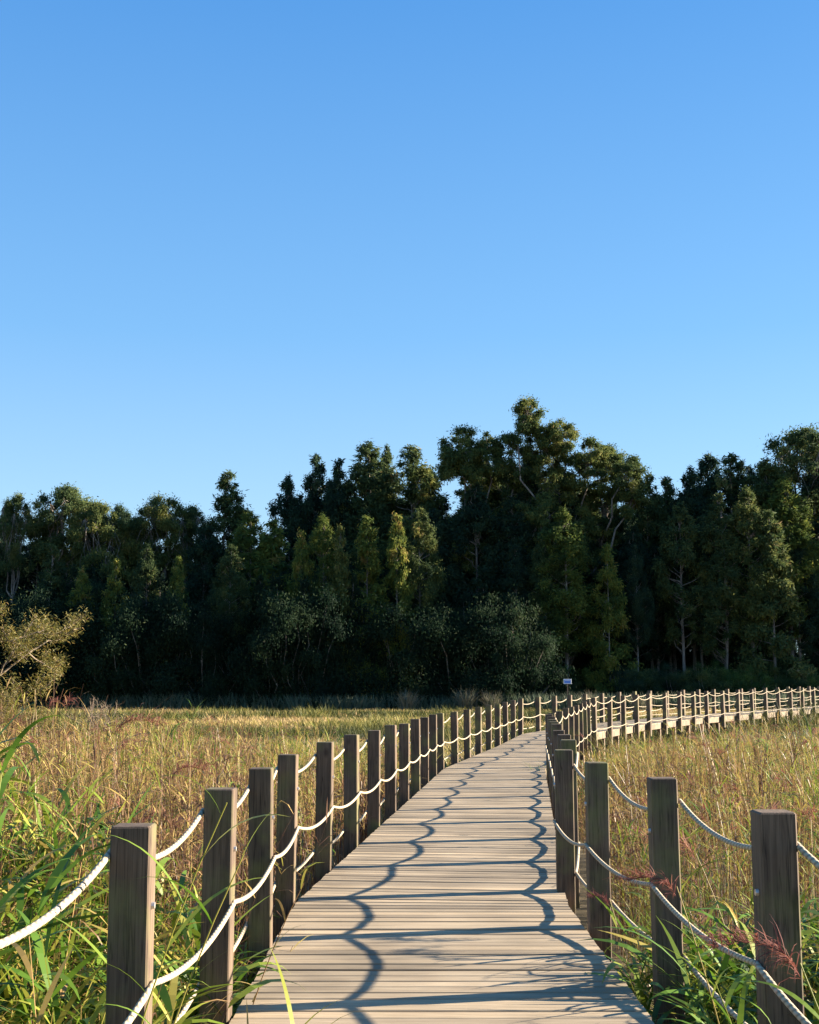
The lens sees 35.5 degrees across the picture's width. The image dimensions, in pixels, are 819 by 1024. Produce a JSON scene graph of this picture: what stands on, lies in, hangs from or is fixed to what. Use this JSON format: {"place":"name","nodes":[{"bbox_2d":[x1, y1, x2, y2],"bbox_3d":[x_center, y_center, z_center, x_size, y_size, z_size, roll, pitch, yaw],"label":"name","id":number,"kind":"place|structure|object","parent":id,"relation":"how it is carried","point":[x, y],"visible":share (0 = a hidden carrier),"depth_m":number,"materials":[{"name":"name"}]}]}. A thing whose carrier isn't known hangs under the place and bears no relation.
{"place":"outdoors","nodes":[
{"label":"outdoors","id":0,"kind":"place"},
{"bbox_2d":[0,0,818,654],"label":"sky","id":1,"kind":"structure","parent":0,"point":[253,239],"materials":[{"name":"blue"}]},
{"bbox_2d":[3,698,818,1023],"bbox_3d":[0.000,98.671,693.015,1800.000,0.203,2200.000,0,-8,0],"label":"ground","id":2,"kind":"structure","parent":0,"point":[581,913],"depth_m":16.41,"materials":[{"name":"yellow plant"}]},
{"bbox_2d":[0,490,39,602],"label":"eucalyptus tree","id":3,"kind":"object","parent":2,"relation":"on","point":[13,522],"visible":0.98,"depth_m":166.10,"materials":[{"name":"green plant"}]},
{"bbox_2d":[0,676,61,746],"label":"willow shrub","id":4,"kind":"object","parent":2,"relation":"on","point":[8,701],"visible":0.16,"depth_m":27.00,"materials":[{"name":"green plant"}]},
{"bbox_2d":[0,715,72,1023],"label":"reed","id":5,"kind":"object","parent":2,"relation":"on","point":[3,785],"visible":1,"depth_m":5.42,"materials":[{"name":"green plant"}]},
{"bbox_2d":[7,536,71,601],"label":"eucalyptus tree","id":6,"kind":"object","parent":2,"relation":"on","point":[31,576],"visible":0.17,"depth_m":174.55,"materials":[{"name":"green plant"}]},
{"bbox_2d":[0,599,93,740],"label":"willow tree","id":7,"kind":"object","parent":2,"relation":"on","point":[23,643],"visible":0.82,"depth_m":29.97,"materials":[{"name":"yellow plant"}]},
{"bbox_2d":[0,573,99,705],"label":"shaded tree","id":8,"kind":"object","parent":2,"relation":"on","point":[29,666],"visible":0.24,"depth_m":146.68,"materials":[{"name":"green plant"}]},
{"bbox_2d":[33,544,69,667],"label":"tree","id":9,"kind":"object","parent":2,"relation":"on","point":[57,568],"visible":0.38,"depth_m":153.09,"materials":[{"name":"green plant"}]},
{"bbox_2d":[0,573,127,708],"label":"shaded tree","id":10,"kind":"object","parent":2,"relation":"on","point":[76,641],"visible":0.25,"depth_m":146.51,"materials":[{"name":"green plant"}]},
{"bbox_2d":[25,481,111,585],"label":"eucalyptus tree","id":11,"kind":"object","parent":2,"relation":"on","point":[68,502],"visible":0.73,"depth_m":167.10,"materials":[{"name":"green plant"}]},
{"bbox_2d":[50,565,99,700],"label":"eucalyptus tree","id":12,"kind":"object","parent":2,"relation":"on","point":[83,578],"visible":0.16,"depth_m":150.84,"materials":[{"name":"green plant"}]},
{"bbox_2d":[24,554,147,708],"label":"shaded tree","id":13,"kind":"object","parent":2,"relation":"on","point":[96,594],"visible":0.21,"depth_m":148.64,"materials":[{"name":"green plant"}]},
{"bbox_2d":[63,694,125,733],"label":"grass clump","id":14,"kind":"object","parent":2,"relation":"on","point":[94,719],"visible":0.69,"depth_m":66.12,"materials":[{"name":"brown plant"}]},
{"bbox_2d":[59,499,134,604],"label":"eucalyptus tree","id":15,"kind":"object","parent":2,"relation":"on","point":[108,536],"visible":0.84,"depth_m":165.32,"materials":[{"name":"green plant"}]},
{"bbox_2d":[88,557,130,705],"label":"eucalyptus tree","id":16,"kind":"object","parent":2,"relation":"on","point":[116,587],"visible":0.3,"depth_m":150.42,"materials":[{"name":"green plant"}]},
{"bbox_2d":[25,857,201,1023],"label":"reed","id":17,"kind":"object","parent":2,"relation":"on","point":[163,861],"visible":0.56,"depth_m":4.92,"materials":[{"name":"green plant"}]},
{"bbox_2d":[61,706,175,849],"bbox_3d":[-2.112,2.551,8.726,1.026,2.444,0.302,2,-8,-17],"label":"reed","id":18,"kind":"object","parent":2,"relation":"on","point":[130,720],"visible":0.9,"depth_m":8.92,"materials":[{"name":"brown plant"}]},
{"bbox_2d":[53,582,212,708],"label":"shaded tree","id":19,"kind":"object","parent":2,"relation":"on","point":[120,678],"visible":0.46,"depth_m":145.81,"materials":[{"name":"green plant"}]},
{"bbox_2d":[112,514,164,596],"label":"eucalyptus tree","id":20,"kind":"object","parent":2,"relation":"on","point":[127,535],"visible":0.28,"depth_m":169.47,"materials":[{"name":"green plant"}]},
{"bbox_2d":[127,543,162,657],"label":"tree","id":21,"kind":"object","parent":2,"relation":"on","point":[146,568],"visible":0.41,"depth_m":151.79,"materials":[{"name":"green plant"}]},
{"bbox_2d":[91,566,208,709],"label":"shaded tree","id":22,"kind":"object","parent":2,"relation":"on","point":[168,607],"visible":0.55,"depth_m":146.23,"materials":[{"name":"green plant"}]},
{"bbox_2d":[118,491,197,613],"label":"eucalyptus tree","id":23,"kind":"object","parent":2,"relation":"on","point":[162,520],"visible":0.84,"depth_m":168.29,"materials":[{"name":"green plant"}]},
{"bbox_2d":[114,603,221,706],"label":"shaded tree","id":24,"kind":"object","parent":2,"relation":"on","point":[151,653],"visible":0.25,"depth_m":146.75,"materials":[{"name":"green plant"}]},
{"bbox_2d":[155,555,196,695],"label":"eucalyptus tree","id":25,"kind":"object","parent":2,"relation":"on","point":[177,578],"visible":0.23,"depth_m":150.83,"materials":[{"name":"green plant"}]},
{"bbox_2d":[163,501,217,601],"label":"eucalyptus tree","id":26,"kind":"object","parent":2,"relation":"on","point":[192,513],"visible":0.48,"depth_m":170.84,"materials":[{"name":"green plant"}]},
{"bbox_2d":[93,775,288,1023],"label":"reed","id":27,"kind":"object","parent":2,"relation":"on","point":[190,917],"visible":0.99,"depth_m":4.21,"materials":[{"name":"green plant"}]},
{"bbox_2d":[100,798,285,1023],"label":"reed","id":28,"kind":"object","parent":2,"relation":"on","point":[198,901],"visible":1,"depth_m":3.92,"materials":[{"name":"green plant"}]},
{"bbox_2d":[183,519,226,633],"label":"eucalyptus tree","id":29,"kind":"object","parent":2,"relation":"on","point":[205,545],"visible":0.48,"depth_m":164.95,"materials":[{"name":"green plant"}]},
{"bbox_2d":[157,592,253,708],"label":"shaded tree","id":30,"kind":"object","parent":2,"relation":"on","point":[203,647],"visible":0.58,"depth_m":147.08,"materials":[{"name":"green plant"}]},
{"bbox_2d":[186,469,255,630],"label":"eucalyptus tree","id":31,"kind":"object","parent":2,"relation":"on","point":[225,502],"visible":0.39,"depth_m":170.27,"materials":[{"name":"green plant"}]},
{"bbox_2d":[203,544,254,687],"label":"tree","id":32,"kind":"object","parent":2,"relation":"on","point":[224,597],"visible":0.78,"depth_m":151.47,"materials":[{"name":"green plant"}]},
{"bbox_2d":[0,676,463,1023],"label":"reed bed","id":33,"kind":"object","parent":2,"relation":"on","point":[42,960],"visible":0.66,"depth_m":8.45,"materials":[{"name":"yellow plant"}]},
{"bbox_2d":[190,617,295,698],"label":"shaded tree","id":34,"kind":"object","parent":2,"relation":"on","point":[219,660],"visible":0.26,"depth_m":148.38,"materials":[{"name":"green plant"}]},
{"bbox_2d":[212,510,281,645],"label":"eucalyptus tree","id":35,"kind":"object","parent":2,"relation":"on","point":[246,543],"visible":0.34,"depth_m":163.52,"materials":[{"name":"green plant"}]},
{"bbox_2d":[246,517,299,612],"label":"eucalyptus tree","id":36,"kind":"object","parent":2,"relation":"on","point":[275,552],"visible":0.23,"depth_m":162.67,"materials":[{"name":"green plant"}]},
{"bbox_2d":[207,565,345,709],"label":"shaded tree","id":37,"kind":"object","parent":2,"relation":"on","point":[263,645],"visible":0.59,"depth_m":146.75,"materials":[{"name":"green plant"}]},
{"bbox_2d":[265,472,309,594],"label":"eucalyptus tree","id":38,"kind":"object","parent":2,"relation":"on","point":[290,509],"visible":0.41,"depth_m":172.59,"materials":[{"name":"green plant"}]},
{"bbox_2d":[237,568,360,710],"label":"shaded tree","id":39,"kind":"object","parent":2,"relation":"on","point":[284,672],"visible":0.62,"depth_m":146.86,"materials":[{"name":"green plant"}]},
{"bbox_2d":[279,529,319,700],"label":"tree","id":40,"kind":"object","parent":2,"relation":"on","point":[296,565],"visible":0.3,"depth_m":152.25,"materials":[{"name":"green plant"}]},
{"bbox_2d":[259,603,354,703],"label":"shaded tree","id":41,"kind":"object","parent":2,"relation":"on","point":[295,687],"visible":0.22,"depth_m":147.54,"materials":[{"name":"green plant"}]},
{"bbox_2d":[282,454,334,578],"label":"eucalyptus tree","id":42,"kind":"object","parent":2,"relation":"on","point":[313,486],"visible":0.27,"depth_m":175.35,"materials":[{"name":"green plant"}]},
{"bbox_2d":[296,514,348,640],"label":"eucalyptus tree","id":43,"kind":"object","parent":2,"relation":"on","point":[319,537],"visible":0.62,"depth_m":152.74,"materials":[{"name":"green plant"}]},
{"bbox_2d":[309,457,362,616],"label":"eucalyptus tree","id":44,"kind":"object","parent":2,"relation":"on","point":[332,501],"visible":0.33,"depth_m":172.44,"materials":[{"name":"green plant"}]},
{"bbox_2d":[316,523,355,699],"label":"tree","id":45,"kind":"object","parent":2,"relation":"on","point":[340,566],"visible":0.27,"depth_m":151.57,"materials":[{"name":"green plant"}]},
{"bbox_2d":[326,438,409,587],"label":"eucalyptus tree","id":46,"kind":"object","parent":2,"relation":"on","point":[363,478],"visible":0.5,"depth_m":172.71,"materials":[{"name":"green plant"}]},
{"bbox_2d":[336,514,399,708],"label":"tree","id":47,"kind":"object","parent":2,"relation":"on","point":[367,549],"visible":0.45,"depth_m":152.81,"materials":[{"name":"green plant"}]},
{"bbox_2d":[322,584,462,709],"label":"shaded tree","id":48,"kind":"object","parent":2,"relation":"on","point":[393,618],"visible":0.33,"depth_m":147.78,"materials":[{"name":"green plant"}]},
{"bbox_2d":[369,511,422,694],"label":"tree","id":49,"kind":"object","parent":2,"relation":"on","point":[402,584],"visible":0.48,"depth_m":151.68,"materials":[{"name":"green plant"}]},
{"bbox_2d":[0,690,817,711],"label":"cane band","id":50,"kind":"object","parent":2,"relation":"on","point":[292,703],"visible":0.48,"depth_m":144.52,"materials":[{"name":"plant"}]},
{"bbox_2d":[343,597,476,709],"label":"shaded tree","id":51,"kind":"object","parent":2,"relation":"on","point":[384,634],"visible":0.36,"depth_m":147.32,"materials":[{"name":"green plant"}]},
{"bbox_2d":[371,444,454,587],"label":"eucalyptus tree","id":52,"kind":"object","parent":2,"relation":"on","point":[415,494],"visible":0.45,"depth_m":171.36,"materials":[{"name":"green plant"}]},
{"bbox_2d":[394,506,449,623],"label":"eucalyptus tree","id":53,"kind":"object","parent":2,"relation":"on","point":[430,583],"visible":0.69,"depth_m":154.02,"materials":[{"name":"green plant"}]},
{"bbox_2d":[368,597,492,698],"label":"shaded tree","id":54,"kind":"object","parent":2,"relation":"on","point":[449,660],"visible":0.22,"depth_m":148.16,"materials":[{"name":"green plant"}]},
{"bbox_2d":[394,508,469,614],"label":"eucalyptus tree","id":55,"kind":"object","parent":2,"relation":"on","point":[451,569],"visible":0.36,"depth_m":162.96,"materials":[{"name":"green plant"}]},
{"bbox_2d":[392,584,524,706],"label":"shaded tree","id":56,"kind":"object","parent":2,"relation":"on","point":[437,631],"visible":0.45,"depth_m":147.11,"materials":[{"name":"green plant"}]},
{"bbox_2d":[437,481,507,615],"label":"eucalyptus tree","id":57,"kind":"object","parent":2,"relation":"on","point":[475,517],"visible":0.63,"depth_m":163.05,"materials":[{"name":"green plant"}]},
{"bbox_2d":[439,584,572,701],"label":"shaded tree","id":58,"kind":"object","parent":2,"relation":"on","point":[509,600],"visible":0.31,"depth_m":148.32,"materials":[{"name":"green plant"}]},
{"bbox_2d":[475,497,542,615],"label":"eucalyptus tree","id":59,"kind":"object","parent":2,"relation":"on","point":[510,530],"visible":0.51,"depth_m":162.56,"materials":[{"name":"green plant"}]},
{"bbox_2d":[449,584,581,710],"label":"shaded tree","id":60,"kind":"object","parent":2,"relation":"on","point":[539,651],"visible":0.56,"depth_m":146.18,"materials":[{"name":"green plant"}]},
{"bbox_2d":[494,543,541,629],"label":"eucalyptus tree","id":61,"kind":"object","parent":2,"relation":"on","point":[516,572],"visible":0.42,"depth_m":158.16,"materials":[{"name":"green plant"}]},
{"bbox_2d":[229,705,818,1023],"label":"boardwalk path","id":62,"kind":"structure","parent":2,"relation":"on","point":[438,899],"depth_m":8.54,"materials":[{"name":"wood"}]},
{"bbox_2d":[0,686,818,1023],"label":"rope fence","id":63,"kind":"object","parent":62,"relation":"on","point":[132,910],"visible":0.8,"depth_m":7.75,"materials":[{"name":"brown wood"}]},
{"bbox_2d":[545,687,818,1023],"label":"rope fence","id":64,"kind":"object","parent":62,"relation":"on","point":[775,846],"visible":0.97,"depth_m":6.77,"materials":[{"name":"brown wood"}]},
{"bbox_2d":[494,474,553,621],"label":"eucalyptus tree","id":65,"kind":"object","parent":2,"relation":"on","point":[521,495],"visible":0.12,"depth_m":168.26,"materials":[{"name":"green plant"}]},
{"bbox_2d":[432,393,653,670],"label":"eucalyptus tree","id":66,"kind":"object","parent":2,"relation":"on","point":[465,464],"visible":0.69,"depth_m":166.74,"materials":[{"name":"green plant"}]},
{"bbox_2d":[521,526,572,641],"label":"eucalyptus tree","id":67,"kind":"object","parent":2,"relation":"on","point":[534,578],"visible":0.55,"depth_m":157.73,"materials":[{"name":"green plant"}]},
{"bbox_2d":[533,506,602,687],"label":"eucalyptus tree","id":68,"kind":"object","parent":2,"relation":"on","point":[566,538],"visible":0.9,"depth_m":156.55,"materials":[{"name":"green plant"}]},
{"bbox_2d":[540,487,603,664],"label":"eucalyptus tree","id":69,"kind":"object","parent":2,"relation":"on","point":[593,544],"visible":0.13,"depth_m":167.02,"materials":[{"name":"green plant"}]},
{"bbox_2d":[578,554,636,661],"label":"eucalyptus tree","id":70,"kind":"object","parent":2,"relation":"on","point":[619,639],"visible":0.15,"depth_m":163.12,"materials":[{"name":"green plant"}]},
{"bbox_2d":[576,542,643,695],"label":"eucalyptus tree","id":71,"kind":"object","parent":2,"relation":"on","point":[613,616],"visible":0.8,"depth_m":156.50,"materials":[{"name":"green plant"}]},
{"bbox_2d":[606,664,655,698],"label":"shrub","id":72,"kind":"object","parent":2,"relation":"on","point":[629,679],"visible":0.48,"depth_m":152.21,"materials":[{"name":"green plant"}]},
{"bbox_2d":[603,526,662,665],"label":"eucalyptus tree","id":73,"kind":"object","parent":2,"relation":"on","point":[636,538],"visible":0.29,"depth_m":164.40,"materials":[{"name":"green plant"}]},
{"bbox_2d":[605,658,669,696],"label":"shrub","id":74,"kind":"object","parent":2,"relation":"on","point":[647,678],"visible":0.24,"depth_m":154.20,"materials":[{"name":"green plant"}]},
{"bbox_2d":[619,543,657,669],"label":"eucalyptus tree","id":75,"kind":"object","parent":2,"relation":"on","point":[643,620],"visible":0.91,"depth_m":159.11,"materials":[{"name":"green plant"}]},
{"bbox_2d":[629,472,682,669],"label":"eucalyptus tree","id":76,"kind":"object","parent":2,"relation":"on","point":[659,516],"visible":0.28,"depth_m":169.40,"materials":[{"name":"green plant"}]},
{"bbox_2d":[615,624,698,689],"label":"shrub","id":77,"kind":"object","parent":2,"relation":"on","point":[688,662],"visible":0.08,"depth_m":171.71,"materials":[{"name":"green plant"}]},
{"bbox_2d":[645,475,689,693],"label":"eucalyptus tree","id":78,"kind":"object","parent":2,"relation":"on","point":[667,486],"visible":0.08,"depth_m":173.26,"materials":[{"name":"green plant"}]},
{"bbox_2d":[602,861,746,1023],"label":"reed","id":79,"kind":"object","parent":2,"relation":"on","point":[640,875],"visible":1,"depth_m":5.52,"materials":[{"name":"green plant"}]},
{"bbox_2d":[643,660,705,700],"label":"shrub","id":80,"kind":"object","parent":2,"relation":"on","point":[672,677],"visible":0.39,"depth_m":153.27,"materials":[{"name":"green plant"}]},
{"bbox_2d":[649,500,717,681],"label":"eucalyptus tree","id":81,"kind":"object","parent":2,"relation":"on","point":[671,543],"visible":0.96,"depth_m":160.82,"materials":[{"name":"green plant"}]},
{"bbox_2d":[597,926,770,1023],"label":"reed","id":82,"kind":"object","parent":2,"relation":"on","point":[693,1015],"visible":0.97,"depth_m":4.81,"materials":[{"name":"green plant"}]},
{"bbox_2d":[627,935,755,1023],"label":"reed","id":83,"kind":"object","parent":2,"relation":"on","point":[740,1017],"visible":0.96,"depth_m":4.94,"materials":[{"name":"green plant"}]},
{"bbox_2d":[667,464,719,680],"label":"eucalyptus tree","id":84,"kind":"object","parent":2,"relation":"on","point":[693,499],"visible":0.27,"depth_m":168.51,"materials":[{"name":"green plant"}]},
{"bbox_2d":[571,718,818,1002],"bbox_3d":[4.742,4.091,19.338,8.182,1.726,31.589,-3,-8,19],"label":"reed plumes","id":85,"kind":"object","parent":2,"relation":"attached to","point":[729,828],"visible":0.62,"depth_m":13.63,"materials":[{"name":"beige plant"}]},
{"bbox_2d":[676,543,725,666],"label":"eucalyptus tree","id":86,"kind":"object","parent":2,"relation":"on","point":[686,632],"visible":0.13,"depth_m":164.10,"materials":[{"name":"green plant"}]},
{"bbox_2d":[668,659,737,698],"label":"shrub","id":87,"kind":"object","parent":2,"relation":"on","point":[714,684],"visible":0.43,"depth_m":153.08,"materials":[{"name":"green plant"}]},
{"bbox_2d":[678,453,743,658],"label":"eucalyptus tree","id":88,"kind":"object","parent":2,"relation":"on","point":[707,464],"visible":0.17,"depth_m":173.23,"materials":[{"name":"green plant"}]},
{"bbox_2d":[683,492,750,671],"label":"eucalyptus tree","id":89,"kind":"object","parent":2,"relation":"on","point":[723,595],"visible":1,"depth_m":159.25,"materials":[{"name":"green plant"}]},
{"bbox_2d":[696,452,761,657],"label":"eucalyptus tree","id":90,"kind":"object","parent":2,"relation":"on","point":[736,482],"visible":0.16,"depth_m":170.59,"materials":[{"name":"green plant"}]},
{"bbox_2d":[713,559,769,669],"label":"eucalyptus tree","id":91,"kind":"object","parent":2,"relation":"on","point":[739,644],"visible":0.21,"depth_m":161.26,"materials":[{"name":"green plant"}]},
{"bbox_2d":[719,664,772,703],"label":"shrub","id":92,"kind":"object","parent":2,"relation":"on","point":[744,681],"visible":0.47,"depth_m":153.04,"materials":[{"name":"green plant"}]},
{"bbox_2d":[680,918,818,1018],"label":"reed","id":93,"kind":"object","parent":2,"relation":"on","point":[792,964],"visible":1,"depth_m":4.21,"materials":[{"name":"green plant"}]},
{"bbox_2d":[720,485,781,669],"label":"eucalyptus tree","id":94,"kind":"object","parent":2,"relation":"on","point":[758,571],"visible":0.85,"depth_m":158.97,"materials":[{"name":"green plant"}]},
{"bbox_2d":[735,456,807,633],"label":"eucalyptus tree","id":95,"kind":"object","parent":2,"relation":"on","point":[762,487],"visible":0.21,"depth_m":167.89,"materials":[{"name":"green plant"}]},
{"bbox_2d":[728,508,818,696],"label":"eucalyptus tree","id":96,"kind":"object","parent":2,"relation":"on","point":[774,646],"visible":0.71,"depth_m":157.47,"materials":[{"name":"green plant"}]},
{"bbox_2d":[747,474,818,672],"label":"eucalyptus tree","id":97,"kind":"object","parent":2,"relation":"on","point":[801,527],"visible":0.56,"depth_m":163.00,"materials":[{"name":"green plant"}]},
{"bbox_2d":[752,422,818,668],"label":"eucalyptus tree","id":98,"kind":"object","parent":2,"relation":"on","point":[805,440],"visible":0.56,"depth_m":169.71,"materials":[{"name":"green plant"}]},
{"bbox_2d":[771,533,818,660],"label":"eucalyptus tree","id":99,"kind":"object","parent":2,"relation":"on","point":[808,628],"visible":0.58,"depth_m":161.65,"materials":[{"name":"green plant"}]},
{"bbox_2d":[782,460,818,607],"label":"eucalyptus tree","id":100,"kind":"object","parent":2,"relation":"on","point":[810,479],"visible":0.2,"depth_m":168.43,"materials":[{"name":"green plant"}]},
{"bbox_2d":[10,687,818,841],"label":"marsh grass","id":101,"kind":"structure","parent":0,"point":[341,719],"depth_m":78.05,"materials":[{"name":"beige plant"}]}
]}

